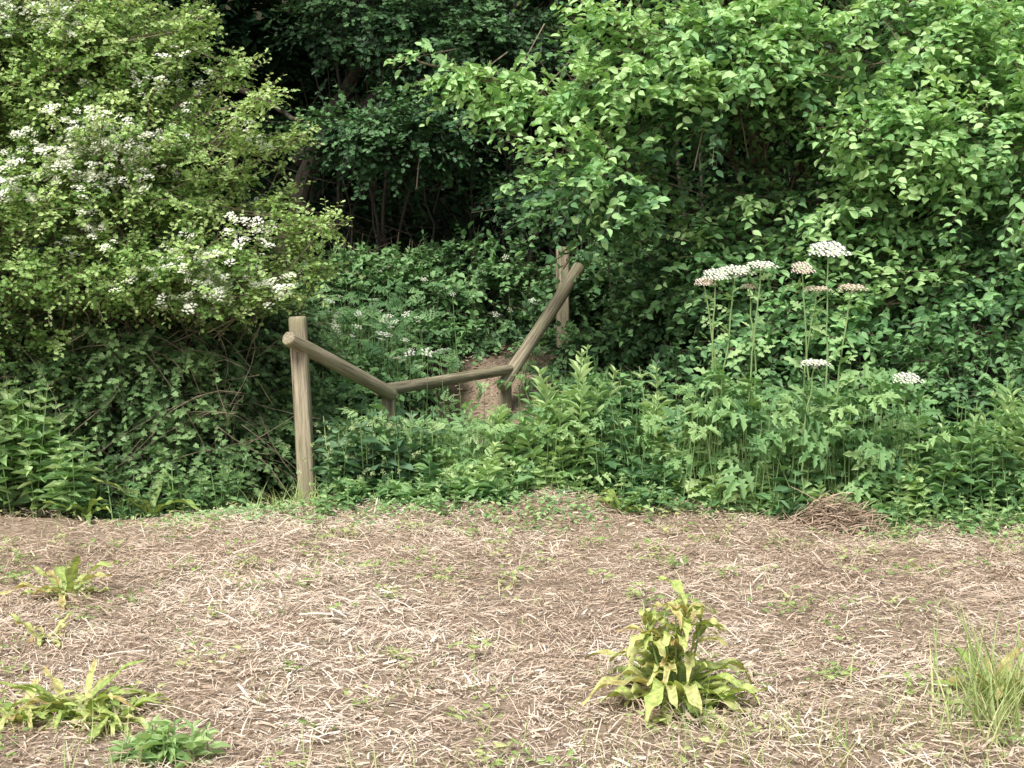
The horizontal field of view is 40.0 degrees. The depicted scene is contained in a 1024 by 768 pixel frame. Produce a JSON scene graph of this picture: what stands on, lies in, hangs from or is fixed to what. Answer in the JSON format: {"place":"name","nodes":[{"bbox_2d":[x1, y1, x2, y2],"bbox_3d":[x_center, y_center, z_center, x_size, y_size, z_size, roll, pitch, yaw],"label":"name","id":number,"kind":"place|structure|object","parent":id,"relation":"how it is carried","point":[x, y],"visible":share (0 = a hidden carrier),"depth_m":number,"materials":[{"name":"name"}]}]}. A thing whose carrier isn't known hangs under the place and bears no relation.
{"place":"outdoors","nodes":[
{"label":"outdoors","id":0,"kind":"place"},
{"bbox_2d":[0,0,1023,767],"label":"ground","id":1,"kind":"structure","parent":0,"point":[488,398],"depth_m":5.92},
{"bbox_2d":[5,613,71,646],"bbox_3d":[-1.985,1.036,6.024,0.245,0.096,0.374,-5,7,-42],"label":"dock plant","id":2,"kind":"object","parent":1,"relation":"on","point":[29,627],"visible":0.98,"depth_m":6.03,"materials":[{"name":"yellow plant"}]},
{"bbox_2d":[0,677,86,732],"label":"dock plant","id":3,"kind":"object","parent":1,"relation":"on","point":[24,714],"visible":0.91,"depth_m":5.02,"materials":[{"name":"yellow plant"}]},
{"bbox_2d":[0,555,116,611],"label":"dock plant","id":4,"kind":"object","parent":1,"relation":"on","point":[68,574],"visible":0.98,"depth_m":6.67,"materials":[{"name":"green plant"}]},
{"bbox_2d":[0,656,154,733],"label":"dock plant","id":5,"kind":"object","parent":1,"relation":"on","point":[45,696],"visible":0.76,"depth_m":5.03,"materials":[{"name":"green plant"}]},
{"bbox_2d":[43,481,121,524],"bbox_3d":[-2.703,0.750,8.878,0.408,0.240,0.411,0,5,0],"label":"dock plant","id":6,"kind":"object","parent":1,"relation":"on","point":[87,515],"visible":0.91,"depth_m":8.86,"materials":[{"name":"green plant"}]},
{"bbox_2d":[62,693,178,744],"bbox_3d":[-1.425,1.159,4.940,0.447,0.090,0.428,0,5,0],"label":"dock plant","id":7,"kind":"object","parent":1,"relation":"on","point":[97,730],"visible":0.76,"depth_m":4.95,"materials":[{"name":"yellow plant"}]},
{"bbox_2d":[0,362,248,519],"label":"nettle patch","id":8,"kind":"object","parent":1,"relation":"on","point":[53,474],"visible":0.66,"depth_m":8.95,"materials":[{"name":"green plant"}]},
{"bbox_2d":[92,465,199,517],"bbox_3d":[-2.299,0.696,8.953,0.708,0.332,0.556,0,5,0],"label":"dock plant","id":9,"kind":"object","parent":1,"relation":"on","point":[153,501],"visible":0.85,"depth_m":8.93,"materials":[{"name":"green plant"}]},
{"bbox_2d":[106,715,231,767],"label":"nettle plant","id":10,"kind":"object","parent":1,"relation":"on","point":[162,746],"visible":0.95,"depth_m":4.57,"materials":[{"name":"green plant"}]},
{"bbox_2d":[0,270,364,519],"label":"ivy undergrowth","id":11,"kind":"object","parent":1,"relation":"on","point":[195,406],"visible":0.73,"depth_m":9.36,"materials":[{"name":"green plant"}]},
{"bbox_2d":[0,0,365,513],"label":"hawthorn bush","id":12,"kind":"object","parent":1,"relation":"on","point":[79,148],"visible":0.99,"depth_m":8.98,"materials":[{"name":"green plant"}]},
{"bbox_2d":[187,471,389,515],"bbox_3d":[-1.366,0.777,8.845,1.414,0.503,0.772,1,5,11],"label":"grass tuft","id":13,"kind":"object","parent":1,"relation":"on","point":[297,494],"visible":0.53,"depth_m":8.80,"materials":[{"name":"green plant"}]},
{"bbox_2d":[285,409,458,501],"bbox_3d":[-0.880,0.552,9.005,1.088,0.818,0.594,0,5,0],"label":"comfrey plant","id":14,"kind":"object","parent":1,"relation":"on","point":[378,464],"visible":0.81,"depth_m":8.87,"materials":[{"name":"green plant"}]},
{"bbox_2d":[210,0,605,277],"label":"field maple tree","id":15,"kind":"object","parent":1,"relation":"on","point":[389,31],"visible":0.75,"depth_m":13.29,"materials":[{"name":"green plant"}]},
{"bbox_2d":[282,247,584,501],"bbox_3d":[-0.422,0.249,10.711,0.321,2.611,4.099,3,6,29],"label":"wooden handrail fence","id":16,"kind":"object","parent":1,"relation":"on","point":[303,349],"visible":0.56,"depth_m":9.66,"materials":[{"name":"brown wood"}]},
{"bbox_2d":[0,0,1023,326],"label":"background woodland","id":17,"kind":"object","parent":1,"relation":"on","point":[242,24],"visible":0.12,"depth_m":17.58,"materials":[{"name":"green plant"}]},
{"bbox_2d":[0,486,1023,767],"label":"grass sprouts","id":18,"kind":"object","parent":1,"relation":"on","point":[512,574],"depth_m":6.49,"materials":[{"name":"green plant"}]},
{"bbox_2d":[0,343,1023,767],"bbox_3d":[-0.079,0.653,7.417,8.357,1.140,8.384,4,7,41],"label":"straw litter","id":19,"kind":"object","parent":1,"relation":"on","point":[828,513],"visible":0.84,"depth_m":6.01,"materials":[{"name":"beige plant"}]},
{"bbox_2d":[291,254,901,495],"bbox_3d":[0.039,0.190,11.110,3.810,2.442,5.622,-2,5,-20],"label":"cow parsley patch","id":20,"kind":"object","parent":1,"relation":"on","point":[382,331],"visible":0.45,"depth_m":11.44,"materials":[{"name":"green plant"}]},
{"bbox_2d":[598,488,645,512],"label":"dock plant","id":21,"kind":"object","parent":1,"relation":"on","point":[611,495],"visible":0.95,"depth_m":8.61,"materials":[{"name":"green plant"}]},
{"bbox_2d":[226,216,1023,500],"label":"bramble thicket","id":22,"kind":"object","parent":1,"relation":"on","point":[659,346],"visible":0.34,"depth_m":11.88,"materials":[{"name":"green plant"}]},
{"bbox_2d":[308,366,1023,535],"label":"nettle patch","id":23,"kind":"object","parent":1,"relation":"on","point":[650,490],"visible":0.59,"depth_m":8.72,"materials":[{"name":"green plant"}]},
{"bbox_2d":[582,575,759,725],"bbox_3d":[0.560,0.906,4.913,0.652,0.448,0.677,0,5,0],"label":"dock plant","id":24,"kind":"object","parent":1,"relation":"on","point":[663,656],"visible":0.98,"depth_m":4.88,"materials":[{"name":"green plant"}]},
{"bbox_2d":[599,666,767,732],"bbox_3d":[0.639,1.082,4.918,0.490,0.128,0.506,4,7,41],"label":"dock plant","id":25,"kind":"object","parent":1,"relation":"on","point":[629,695],"visible":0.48,"depth_m":4.86,"materials":[{"name":"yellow plant"}]},
{"bbox_2d":[384,0,1023,431],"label":"elm tree","id":26,"kind":"object","parent":1,"relation":"on","point":[758,64],"visible":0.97,"depth_m":10.42,"materials":[{"name":"green plant"}]},
{"bbox_2d":[396,241,1023,517],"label":"hogweed plant","id":27,"kind":"object","parent":1,"relation":"on","point":[804,437],"visible":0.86,"depth_m":8.78,"materials":[{"name":"green plant"}]},
{"bbox_2d":[478,344,1023,511],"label":"willowherb clump","id":28,"kind":"object","parent":1,"relation":"on","point":[582,394],"visible":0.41,"depth_m":9.05,"materials":[{"name":"green plant"}]},
{"bbox_2d":[860,579,1023,751],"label":"grass tuft","id":29,"kind":"object","parent":1,"relation":"on","point":[1000,705],"visible":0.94,"depth_m":4.77,"materials":[{"name":"green plant"}]},
{"bbox_2d":[914,641,1023,713],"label":"dock plant","id":30,"kind":"object","parent":1,"relation":"on","point":[966,652],"visible":0.38,"depth_m":5.01,"materials":[{"name":"green plant"}]}
]}

